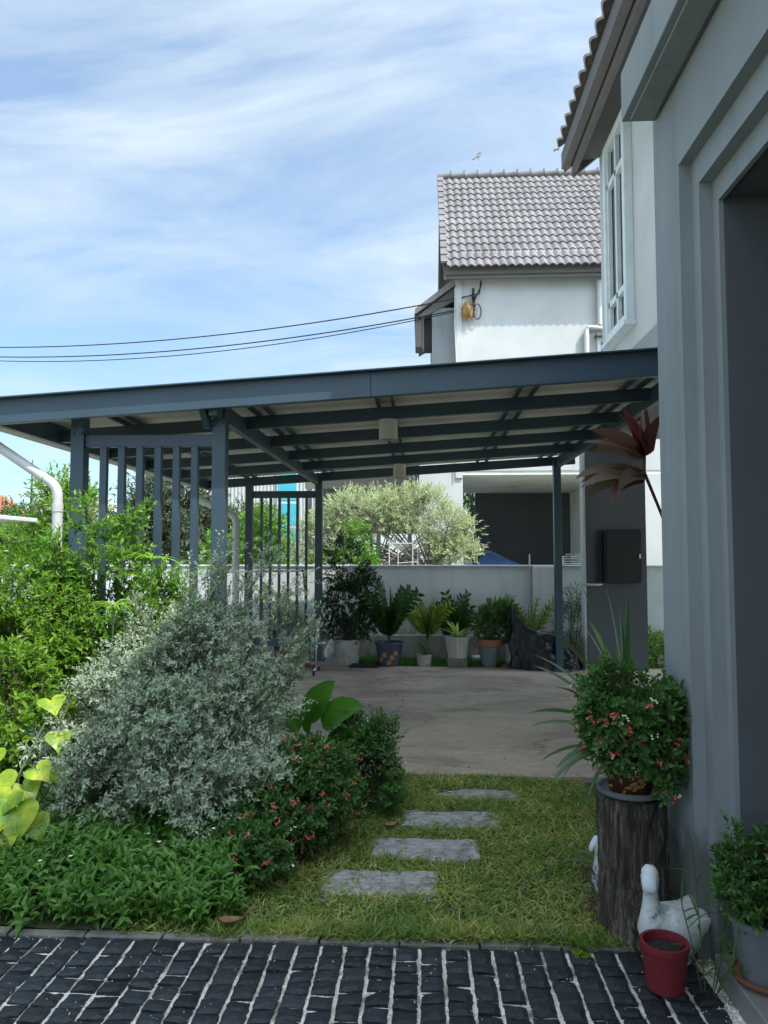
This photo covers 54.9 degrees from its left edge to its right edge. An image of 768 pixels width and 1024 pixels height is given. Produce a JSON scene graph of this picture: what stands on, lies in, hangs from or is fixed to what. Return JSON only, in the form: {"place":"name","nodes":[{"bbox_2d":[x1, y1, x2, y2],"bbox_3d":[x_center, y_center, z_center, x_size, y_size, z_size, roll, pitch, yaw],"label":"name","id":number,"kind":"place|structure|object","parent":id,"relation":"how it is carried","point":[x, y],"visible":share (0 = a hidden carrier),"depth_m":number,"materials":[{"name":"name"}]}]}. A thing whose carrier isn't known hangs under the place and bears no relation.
{"place":"outdoors","nodes":[
{"label":"outdoors","id":0,"kind":"place"},
{"bbox_2d":[23,496,131,561],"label":"distant house","id":1,"kind":"structure","parent":0,"point":[111,502],"depth_m":36.22,"materials":[{"name":"tile"}]},
{"bbox_2d":[0,0,601,557],"label":"sky","id":2,"kind":"structure","parent":0,"point":[170,169],"materials":[{"name":"blue"}]},
{"bbox_2d":[0,768,668,951],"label":"lawn","id":3,"kind":"structure","parent":0,"point":[49,923],"depth_m":3.62,"materials":[{"name":"plant"}]},
{"bbox_2d":[5,669,63,782],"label":"hanging twigs","id":4,"kind":"object","parent":3,"relation":"on","point":[24,726],"visible":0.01,"depth_m":4.48,"materials":[{"name":"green plant"}]},
{"bbox_2d":[0,694,71,859],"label":"heart leaf plant","id":5,"kind":"object","parent":3,"relation":"on","point":[21,819],"visible":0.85,"depth_m":3.66,"materials":[{"name":"plant"}]},
{"bbox_2d":[0,629,88,783],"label":"hedge shrub","id":6,"kind":"object","parent":3,"relation":"on","point":[17,714],"visible":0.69,"depth_m":4.33,"materials":[{"name":"green plant"}]},
{"bbox_2d":[0,543,110,746],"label":"hedge shrub","id":7,"kind":"object","parent":3,"relation":"on","point":[22,612],"visible":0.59,"depth_m":4.75,"materials":[{"name":"green plant"}]},
{"bbox_2d":[57,863,131,930],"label":"weed","id":8,"kind":"object","parent":3,"relation":"on","point":[108,878],"visible":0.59,"depth_m":3.22,"materials":[{"name":"green plant"}]},
{"bbox_2d":[15,488,203,791],"bbox_3d":[-1.843,0.871,5.060,1.255,2.068,0.920,0,-3,3],"label":"glossy shrub","id":9,"kind":"object","parent":3,"relation":"on","point":[140,582],"visible":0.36,"depth_m":4.96,"materials":[{"name":"green plant"}]},
{"bbox_2d":[85,600,137,790],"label":"umbrella sedge","id":10,"kind":"object","parent":3,"relation":"on","point":[115,604],"visible":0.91,"depth_m":4.45,"materials":[{"name":"green plant"}]},
{"bbox_2d":[117,552,184,722],"bbox_3d":[-1.469,1.061,4.599,0.447,1.623,0.459,0,-3,3],"label":"umbrella sedge","id":11,"kind":"object","parent":3,"relation":"on","point":[152,557],"visible":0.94,"depth_m":4.64,"materials":[{"name":"green plant"}]},
{"bbox_2d":[0,779,306,936],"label":"ground cover","id":12,"kind":"object","parent":3,"relation":"on","point":[147,850],"visible":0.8,"depth_m":3.38,"materials":[{"name":"green plant"}]},
{"bbox_2d":[12,530,354,865],"bbox_3d":[-1.119,0.968,4.201,1.857,1.774,1.352,0,-3,3],"label":"silver shrub","id":13,"kind":"object","parent":3,"relation":"on","point":[213,742],"visible":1,"depth_m":4.08,"materials":[{"name":"green plant"}]},
{"bbox_2d":[190,565,242,631],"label":"umbrella sedge","id":14,"kind":"object","parent":3,"relation":"on","point":[215,576],"visible":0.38,"depth_m":4.98,"materials":[{"name":"green plant"}]},
{"bbox_2d":[216,729,370,893],"bbox_3d":[-0.482,1.522,3.859,0.614,0.668,1.007,-2,-4,27],"label":"flowering shrub","id":15,"kind":"object","parent":3,"relation":"on","point":[337,802],"visible":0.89,"depth_m":3.79,"materials":[{"name":"green plant"}]},
{"bbox_2d":[270,680,363,746],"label":"broad leaf plant","id":16,"kind":"object","parent":3,"relation":"on","point":[325,709],"visible":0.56,"depth_m":4.77,"materials":[{"name":"plant"}]},
{"bbox_2d":[319,706,410,821],"bbox_3d":[-0.133,1.570,4.607,0.599,0.673,0.557,0,-3,3],"label":"flowering shrub","id":17,"kind":"object","parent":3,"relation":"on","point":[376,739],"visible":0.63,"depth_m":4.58,"materials":[{"name":"green plant"}]},
{"bbox_2d":[317,869,437,898],"bbox_3d":[-0.029,1.807,3.595,0.592,0.045,0.308,0,-3,3],"label":"stepping stone","id":18,"kind":"object","parent":3,"relation":"on","point":[415,879],"visible":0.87,"depth_m":3.58,"materials":[{"name":"stone"}]},
{"bbox_2d":[384,821,396,825],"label":"dry leaf","id":19,"kind":"object","parent":3,"relation":"on","point":[389,824],"visible":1,"depth_m":4.32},
{"bbox_2d":[250,777,586,925],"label":"leaf litter","id":20,"kind":"object","parent":3,"relation":"on","point":[438,866],"visible":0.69,"depth_m":3.71,"materials":[{"name":"plant"}]},
{"bbox_2d":[200,908,638,951],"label":"edge grass","id":21,"kind":"structure","parent":3,"relation":"on","point":[222,930],"depth_m":3.08,"materials":[{"name":"plant"}]},
{"bbox_2d":[218,916,242,922],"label":"dry leaf","id":22,"kind":"object","parent":21,"relation":"on","point":[224,918],"visible":0.99,"depth_m":3.15,"materials":[{"name":"plant"}]},
{"bbox_2d":[369,837,480,863],"bbox_3d":[0.214,1.832,4.017,0.602,0.044,0.300,0,-3,3],"label":"stepping stone","id":23,"kind":"object","parent":3,"relation":"on","point":[453,849],"visible":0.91,"depth_m":3.99,"materials":[{"name":"stone"}]},
{"bbox_2d":[401,810,502,829],"bbox_3d":[0.403,1.859,4.462,0.606,0.043,0.280,0,-3,3],"label":"stepping stone","id":24,"kind":"object","parent":3,"relation":"on","point":[423,817],"visible":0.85,"depth_m":4.45,"materials":[{"name":"stone"}]},
{"bbox_2d":[430,789,517,801],"bbox_3d":[0.589,1.884,4.913,0.622,0.046,0.237,0,-3,3],"label":"stepping stone","id":25,"kind":"object","parent":3,"relation":"on","point":[482,792],"visible":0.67,"depth_m":4.91,"materials":[{"name":"stone"}]},
{"bbox_2d":[558,853,593,892],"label":"strap leaf plant","id":26,"kind":"object","parent":3,"relation":"on","point":[589,859],"visible":0.13,"depth_m":3.69,"materials":[{"name":"plant"}]},
{"bbox_2d":[530,580,630,799],"bbox_3d":[1.180,1.139,4.430,0.653,1.450,0.767,0,-3,3],"label":"strap leaf plant","id":27,"kind":"object","parent":3,"relation":"on","point":[625,653],"visible":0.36,"depth_m":4.51,"materials":[{"name":"green plant"}]},
{"bbox_2d":[578,859,598,916],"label":"dry grass tuft","id":28,"kind":"object","parent":3,"relation":"on","point":[594,901],"visible":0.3,"depth_m":3.30,"materials":[{"name":"green plant"}]},
{"bbox_2d":[589,835,597,893],"bbox_3d":[1.082,1.650,3.417,0.270,0.308,0.154,0,-3,3],"label":"duck statue","id":29,"kind":"object","parent":3,"relation":"on","point":[593,844],"visible":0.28,"depth_m":3.40,"materials":[{"name":"ceramic"}]},
{"bbox_2d":[595,791,672,954],"bbox_3d":[1.093,1.501,3.147,0.359,0.574,0.363,0,-3,3],"label":"tree stump","id":30,"kind":"object","parent":3,"relation":"on","point":[632,839],"visible":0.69,"depth_m":3.06,"materials":[{"name":"brown wood"}]},
{"bbox_2d":[569,651,691,807],"bbox_3d":[1.061,0.909,3.152,0.532,0.601,0.517,0,-3,3],"label":"potted plant","id":31,"kind":"object","parent":30,"relation":"on","point":[634,737],"visible":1,"depth_m":3.02,"materials":[{"name":"green plant"}]},
{"bbox_2d":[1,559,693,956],"bbox_3d":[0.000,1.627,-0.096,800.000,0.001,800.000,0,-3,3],"label":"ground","id":32,"kind":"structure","parent":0,"point":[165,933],"depth_m":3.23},
{"bbox_2d":[0,495,23,531],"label":"distant house","id":33,"kind":"structure","parent":32,"relation":"on","point":[7,499],"depth_m":33.60,"materials":[{"name":"paint"}]},
{"bbox_2d":[21,460,41,513],"bbox_3d":[-14.680,0.613,30.818,1.747,5.600,1.790,0,-3,3],"label":"norfolk pine","id":34,"kind":"object","parent":32,"relation":"on","point":[30,496],"visible":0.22,"depth_m":30.86,"materials":[{"name":"green plant"}]},
{"bbox_2d":[0,495,64,562],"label":"tree","id":35,"kind":"object","parent":32,"relation":"on","point":[8,511],"visible":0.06,"depth_m":22.44,"materials":[{"name":"green plant"}]},
{"bbox_2d":[0,460,129,564],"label":"tree","id":36,"kind":"object","parent":32,"relation":"on","point":[12,544],"visible":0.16,"depth_m":14.13,"materials":[{"name":"green plant"}]},
{"bbox_2d":[0,548,206,564],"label":"roadside hedge","id":37,"kind":"object","parent":32,"relation":"on","point":[183,562],"visible":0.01,"depth_m":20.61,"materials":[{"name":"plant"}]},
{"bbox_2d":[108,471,243,564],"bbox_3d":[-4.376,0.593,15.232,3.290,3.826,2.550,0,-3,3],"label":"tree","id":38,"kind":"object","parent":32,"relation":"on","point":[204,517],"visible":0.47,"depth_m":14.82,"materials":[{"name":"green plant"}]},
{"bbox_2d":[198,500,295,564],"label":"garden shrub","id":39,"kind":"object","parent":32,"relation":"on","point":[207,547],"visible":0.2,"depth_m":11.98,"materials":[{"name":"green plant"}]},
{"bbox_2d":[198,493,302,564],"bbox_3d":[-3.045,1.064,16.146,2.610,3.001,1.970,0,-3,3],"label":"tree","id":40,"kind":"object","parent":32,"relation":"on","point":[242,506],"visible":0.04,"depth_m":15.92,"materials":[{"name":"green plant"}]},
{"bbox_2d":[198,472,366,564],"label":"clad building","id":41,"kind":"structure","parent":32,"relation":"on","point":[234,492],"depth_m":24.20,"materials":[{"name":"paint"}]},
{"bbox_2d":[277,474,297,560],"bbox_3d":[-3.155,-0.179,24.171,0.700,3.600,0.085,0,-3,3],"label":"window","id":42,"kind":"structure","parent":41,"relation":"in","point":[294,486],"depth_m":24.13,"materials":[{"name":"glass"}]},
{"bbox_2d":[0,926,627,954],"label":"lawn kerb","id":43,"kind":"structure","parent":32,"relation":"on","point":[7,931],"depth_m":3.06,"materials":[{"name":"concrete"}]},
{"bbox_2d":[0,565,664,663],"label":"boundary wall","id":44,"kind":"structure","parent":32,"relation":"on","point":[480,583],"depth_m":11.24,"materials":[{"name":"concrete"}]},
{"bbox_2d":[529,554,530,624],"bbox_3d":[2.205,1.200,11.185,0.020,1.120,0.020,2,-4,-31],"label":"cable conduit","id":45,"kind":"object","parent":44,"relation":"attached to","point":[529,593],"visible":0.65,"depth_m":11.17,"materials":[{"name":"plastic"}]},
{"bbox_2d":[308,516,381,564],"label":"garden shrub","id":46,"kind":"object","parent":32,"relation":"on","point":[373,557],"visible":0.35,"depth_m":12.34,"materials":[{"name":"green plant"}]},
{"bbox_2d":[305,465,418,563],"bbox_3d":[-0.441,0.618,18.995,2.750,4.200,2.900,0,-3,3],"label":"slatted shelter","id":47,"kind":"object","parent":32,"relation":"on","point":[329,485],"visible":0.25,"depth_m":17.66,"materials":[{"name":"paint"}]},
{"bbox_2d":[281,475,490,564],"bbox_3d":[-0.031,0.853,13.204,3.868,3.061,1.502,0,-3,3],"label":"silvery tree","id":48,"kind":"object","parent":32,"relation":"on","point":[389,503],"visible":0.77,"depth_m":13.04,"materials":[{"name":"green plant"}]},
{"bbox_2d":[388,540,417,564],"bbox_3d":[0.326,1.407,12.489,0.511,1.860,0.522,0,-3,3],"label":"drying rack","id":49,"kind":"object","parent":32,"relation":"on","point":[398,562],"visible":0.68,"depth_m":12.30,"materials":[{"name":"plastic"}]},
{"bbox_2d":[404,548,508,564],"bbox_3d":[1.142,1.728,17.769,4.409,1.840,1.930,0,-3,3],"label":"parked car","id":50,"kind":"object","parent":32,"relation":"on","point":[486,551],"visible":0.02,"depth_m":17.02,"materials":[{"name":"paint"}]},
{"bbox_2d":[463,493,474,546],"bbox_3d":[2.665,0.775,21.938,2.726,4.255,2.312,0,-3,3],"label":"tree","id":51,"kind":"object","parent":32,"relation":"on","point":[468,498],"visible":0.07,"depth_m":21.64,"materials":[{"name":"green plant"}]},
{"bbox_2d":[470,552,520,564],"bbox_3d":[2.483,1.734,16.520,1.238,1.680,1.439,0,-3,3],"label":"blue canopy","id":52,"kind":"object","parent":32,"relation":"on","point":[489,558],"visible":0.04,"depth_m":16.14,"materials":[{"name":"fabric"}]},
{"bbox_2d":[414,167,662,564],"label":"neighbour house","id":53,"kind":"structure","parent":32,"relation":"on","point":[524,247],"depth_m":15.82,"materials":[{"name":"white paint"}]},
{"bbox_2d":[471,280,481,319],"bbox_3d":[1.930,-4.423,15.563,0.251,0.844,0.289,0,-3,3],"label":"cable bracket","id":54,"kind":"object","parent":53,"relation":"attached to","point":[473,298],"visible":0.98,"depth_m":15.45,"materials":[{"name":"black metal"}]},
{"bbox_2d":[0,308,462,357],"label":"overhead cable","id":55,"kind":"object","parent":54,"relation":"attached to","point":[237,344],"visible":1,"depth_m":17.14,"materials":[{"name":"rubber"}]},
{"bbox_2d":[8,310,462,361],"bbox_3d":[-6.567,-4.271,18.267,17.676,1.144,0.020,-1,-4,19],"label":"overhead cable","id":56,"kind":"object","parent":54,"relation":"attached to","point":[235,349],"visible":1,"depth_m":17.15,"materials":[{"name":"rubber"}]},
{"bbox_2d":[0,295,471,347],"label":"overhead cable","id":57,"kind":"object","parent":54,"relation":"attached to","point":[244,331],"visible":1,"depth_m":17.09,"materials":[{"name":"rubber"}]},
{"bbox_2d":[458,299,477,323],"bbox_3d":[1.761,-4.176,15.434,0.485,0.631,0.335,0,-3,3],"label":"bird nest","id":58,"kind":"object","parent":54,"relation":"attached to","point":[468,308],"visible":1,"depth_m":15.39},
{"bbox_2d":[584,279,601,352],"bbox_3d":[4.357,-3.409,15.261,0.455,2.800,0.118,0,-3,3],"label":"wall pipe","id":59,"kind":"object","parent":53,"relation":"attached to","point":[598,326],"depth_m":15.25,"materials":[{"name":"plastic"}]},
{"bbox_2d":[594,333,602,351],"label":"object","id":60,"kind":"structure","parent":53,"relation":"in","point":[598,336],"depth_m":15.26,"materials":[{"name":"paint"}]},
{"bbox_2d":[575,407,661,517],"bbox_3d":[1.522,0.617,4.264,0.858,2.470,0.354,1,-3,-11],"label":"red cordyline","id":61,"kind":"object","parent":32,"relation":"on","point":[638,445],"visible":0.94,"depth_m":4.26,"materials":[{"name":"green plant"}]},
{"bbox_2d":[553,0,767,1023],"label":"house","id":62,"kind":"structure","parent":32,"relation":"on","point":[666,119],"depth_m":2.99,"materials":[{"name":"paint"}]},
{"bbox_2d":[580,581,602,585],"bbox_3d":[2.856,0.985,10.188,0.311,0.062,0.076,0,-3,3],"label":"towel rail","id":63,"kind":"object","parent":62,"relation":"attached to","point":[588,584],"visible":1,"depth_m":10.16,"materials":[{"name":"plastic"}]},
{"bbox_2d":[601,110,636,349],"bbox_3d":[2.549,-3.072,8.133,0.129,2.350,0.980,0,-3,3],"label":"window","id":64,"kind":"structure","parent":62,"relation":"in","point":[620,319],"depth_m":8.10,"materials":[{"name":"paint"}]},
{"bbox_2d":[598,529,641,582],"bbox_3d":[3.239,0.608,10.162,0.565,0.740,0.129,0,-3,3],"label":"wall cabinet","id":65,"kind":"object","parent":62,"relation":"attached to","point":[621,552],"depth_m":10.12,"materials":[{"name":"black metal"}]},
{"bbox_2d":[606,531,639,580],"bbox_3d":[3.270,0.606,10.118,0.440,0.680,0.014,0,-3,3],"label":"cabinet door","id":66,"kind":"structure","parent":65,"relation":"in","point":[622,547],"depth_m":10.11,"materials":[{"name":"black metal"}]},
{"bbox_2d":[89,665,606,782],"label":"carport floor","id":67,"kind":"structure","parent":0,"point":[477,705],"depth_m":7.32,"materials":[{"name":"concrete"}]},
{"bbox_2d":[243,593,282,747],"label":"umbrella sedge","id":68,"kind":"object","parent":67,"relation":"on","point":[263,597],"visible":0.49,"depth_m":5.92,"materials":[{"name":"green plant"}]},
{"bbox_2d":[228,569,319,675],"bbox_3d":[-1.496,1.462,9.937,1.216,1.385,0.526,0,-3,3],"label":"clothes rack","id":69,"kind":"object","parent":67,"relation":"on","point":[316,666],"visible":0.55,"depth_m":9.77,"materials":[{"name":"metal"}]},
{"bbox_2d":[303,572,317,667],"bbox_3d":[-1.054,1.493,10.239,0.321,1.303,0.153,-3,-4,38],"label":"broom","id":70,"kind":"object","parent":67,"relation":"on","point":[307,665],"visible":0.62,"depth_m":10.19,"materials":[{"name":"wood"}]},
{"bbox_2d":[0,347,658,775],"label":"carport","id":71,"kind":"object","parent":67,"relation":"on","point":[218,439],"visible":0.68,"depth_m":6.11,"materials":[{"name":"metal"}]},
{"bbox_2d":[0,442,63,764],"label":"downpipe","id":72,"kind":"object","parent":71,"relation":"attached to","point":[47,479],"visible":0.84,"depth_m":5.41,"materials":[{"name":"plastic"}]},
{"bbox_2d":[199,494,239,656],"bbox_3d":[-2.379,0.873,10.404,0.705,2.480,0.113,0,-3,3],"label":"downpipe","id":73,"kind":"object","parent":71,"relation":"attached to","point":[233,516],"visible":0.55,"depth_m":10.37,"materials":[{"name":"plastic"}]},
{"bbox_2d":[379,418,397,440],"bbox_3d":[0.036,-0.682,6.157,0.156,0.168,0.156,0,-3,3],"label":"ceiling light","id":74,"kind":"object","parent":71,"relation":"hanging from","point":[388,429],"visible":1,"depth_m":6.09,"materials":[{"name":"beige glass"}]},
{"bbox_2d":[393,464,405,477],"bbox_3d":[0.192,-0.506,9.148,0.156,0.168,0.156,0,-3,3],"label":"ceiling light","id":75,"kind":"object","parent":71,"relation":"hanging from","point":[399,470],"visible":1,"depth_m":9.08,"materials":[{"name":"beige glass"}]},
{"bbox_2d":[349,663,378,667],"bbox_3d":[-0.284,2.164,10.430,0.420,0.045,0.180,0,-3,3],"label":"drip tray","id":76,"kind":"object","parent":67,"relation":"on","point":[363,665],"visible":1,"depth_m":10.37,"materials":[{"name":"black metal"}]},
{"bbox_2d":[352,680,579,775],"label":"leaf litter","id":77,"kind":"object","parent":67,"relation":"on","point":[487,754],"visible":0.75,"depth_m":5.77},
{"bbox_2d":[508,606,582,670],"bbox_3d":[2.261,1.759,10.353,1.033,0.882,0.599,0,-3,3],"label":"plastic sheet","id":78,"kind":"object","parent":67,"relation":"on","point":[526,645],"visible":0.87,"depth_m":10.15,"materials":[{"name":"plastic"}]},
{"bbox_2d":[0,936,745,1023],"bbox_3d":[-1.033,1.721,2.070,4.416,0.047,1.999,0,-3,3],"label":"cobble paving","id":79,"kind":"structure","parent":0,"point":[599,1006],"depth_m":2.73,"materials":[{"name":"stone"}]},
{"bbox_2d":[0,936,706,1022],"bbox_3d":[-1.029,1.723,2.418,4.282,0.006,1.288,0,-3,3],"label":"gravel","id":80,"kind":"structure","parent":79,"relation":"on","point":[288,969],"depth_m":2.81,"materials":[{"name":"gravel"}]},
{"bbox_2d":[566,934,592,957],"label":"weed","id":81,"kind":"object","parent":79,"relation":"on","point":[575,939],"visible":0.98,"depth_m":2.97,"materials":[{"name":"green plant"}]},
{"bbox_2d":[636,929,689,997],"bbox_3d":[1.030,1.660,2.711,0.183,0.165,0.186,1,-4,-18],"label":"plant pot","id":82,"kind":"object","parent":79,"relation":"on","point":[665,963],"visible":1,"depth_m":2.67,"materials":[{"name":"red plastic"}]},
{"bbox_2d":[637,864,710,964],"bbox_3d":[1.153,1.580,2.938,0.334,0.391,0.195,1,-3,-14],"label":"duck statue","id":83,"kind":"object","parent":79,"relation":"on","point":[655,913],"visible":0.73,"depth_m":2.87,"materials":[{"name":"white paint"}]},
{"bbox_2d":[667,836,748,997],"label":"bamboo grass","id":84,"kind":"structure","parent":79,"relation":"on","point":[724,948],"depth_m":2.71,"materials":[{"name":"green plant"}]},
{"bbox_2d":[562,554,580,564],"bbox_3d":[2.869,0.720,11.274,0.295,0.167,0.156,0,-3,3],"label":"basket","id":85,"kind":"object","parent":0,"point":[564,561],"visible":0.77,"depth_m":11.20,"materials":[{"name":"plastic"}]},
{"bbox_2d":[565,668,662,692],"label":"side path","id":86,"kind":"structure","parent":0,"point":[654,671],"depth_m":9.89,"materials":[{"name":"concrete"}]},
{"bbox_2d":[691,955,745,1023],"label":"gravel","id":87,"kind":"structure","parent":0,"point":[722,1000],"depth_m":2.67,"materials":[{"name":"gravel"}]},
{"bbox_2d":[706,808,767,994],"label":"potted plant","id":88,"kind":"object","parent":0,"point":[747,912],"visible":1,"depth_m":2.56,"materials":[{"name":"green plant"}]},
{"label":"planting bed","id":89,"kind":"structure","parent":0,"visible":0},
{"bbox_2d":[0,515,36,521],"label":"white canopy","id":90,"kind":"object","parent":89,"relation":"on","point":[5,518],"visible":1,"depth_m":12.14,"materials":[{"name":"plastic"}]},
{"bbox_2d":[257,564,303,656],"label":"garden shrub","id":91,"kind":"object","parent":89,"relation":"on","point":[283,626],"visible":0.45,"depth_m":11.21,"materials":[{"name":"green plant"}]},
{"bbox_2d":[238,657,338,665],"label":"carport kerb","id":92,"kind":"structure","parent":89,"relation":"on","point":[330,661],"depth_m":10.58,"materials":[{"name":"concrete"}]},
{"bbox_2d":[324,639,335,657],"bbox_3d":[-0.778,2.093,11.002,0.235,0.406,0.221,0,-3,3],"label":"white rock","id":93,"kind":"object","parent":89,"relation":"on","point":[329,651],"visible":0.56,"depth_m":10.93,"materials":[{"name":"stone"}]},
{"bbox_2d":[310,532,386,665],"bbox_3d":[-0.517,1.258,10.704,1.100,1.946,0.803,0,-3,3],"label":"potted plant","id":94,"kind":"object","parent":89,"relation":"on","point":[348,644],"visible":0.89,"depth_m":10.56,"materials":[{"name":"green plant"}]},
{"bbox_2d":[356,583,424,666],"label":"potted plant","id":95,"kind":"object","parent":89,"relation":"on","point":[390,619],"visible":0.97,"depth_m":10.48,"materials":[{"name":"green plant"}]},
{"bbox_2d":[414,641,431,665],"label":"potted plant","id":96,"kind":"object","parent":89,"relation":"on","point":[423,657],"visible":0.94,"depth_m":10.52,"materials":[{"name":"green plant"}]},
{"bbox_2d":[405,598,458,640],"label":"glossy plant","id":97,"kind":"object","parent":96,"relation":"in","point":[421,620],"visible":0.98,"depth_m":10.82,"materials":[{"name":"green plant"}]},
{"bbox_2d":[359,654,506,666],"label":"grass","id":98,"kind":"structure","parent":89,"relation":"on","point":[412,661],"depth_m":10.69,"materials":[{"name":"plant"}]},
{"bbox_2d":[471,655,479,660],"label":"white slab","id":99,"kind":"structure","parent":98,"relation":"on","point":[475,657],"depth_m":10.85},
{"bbox_2d":[428,589,477,635],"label":"glossy plant","id":100,"kind":"object","parent":89,"relation":"on","point":[461,617],"visible":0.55,"depth_m":10.91,"materials":[{"name":"green plant"}]},
{"bbox_2d":[447,656,466,666],"bbox_3d":[1.048,2.154,10.592,0.280,0.145,0.240,0,-3,3],"label":"pot block","id":101,"kind":"object","parent":89,"relation":"on","point":[455,662],"depth_m":10.47,"materials":[{"name":"concrete"}]},
{"bbox_2d":[441,620,475,658],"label":"potted plant","id":102,"kind":"object","parent":101,"relation":"on","point":[457,643],"visible":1,"depth_m":10.48,"materials":[{"name":"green plant"}]},
{"bbox_2d":[469,596,509,666],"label":"potted plant","id":103,"kind":"object","parent":89,"relation":"on","point":[489,644],"visible":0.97,"depth_m":10.46,"materials":[{"name":"green plant"}]},
{"bbox_2d":[505,593,563,631],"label":"feathery plant","id":104,"kind":"object","parent":89,"relation":"on","point":[542,622],"visible":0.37,"depth_m":10.86,"materials":[{"name":"green plant"}]},
{"bbox_2d":[548,581,581,661],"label":"bamboo clump","id":105,"kind":"object","parent":89,"relation":"on","point":[576,606],"visible":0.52,"depth_m":10.70,"materials":[{"name":"green plant"}]},
{"bbox_2d":[648,624,664,667],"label":"garden shrub","id":106,"kind":"object","parent":89,"relation":"on","point":[655,656],"visible":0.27,"depth_m":10.46,"materials":[{"name":"green plant"}]},
{"bbox_3d":[1.814,2.197,10.580,0.270,0.058,0.300,0,-3,3],"label":"paving brick","id":107,"kind":"object","parent":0,"visible":0},
{"bbox_2d":[494,593,525,663],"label":"potted plant","id":108,"kind":"object","parent":107,"relation":"on","point":[505,642],"visible":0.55,"depth_m":10.53,"materials":[{"name":"green plant"}]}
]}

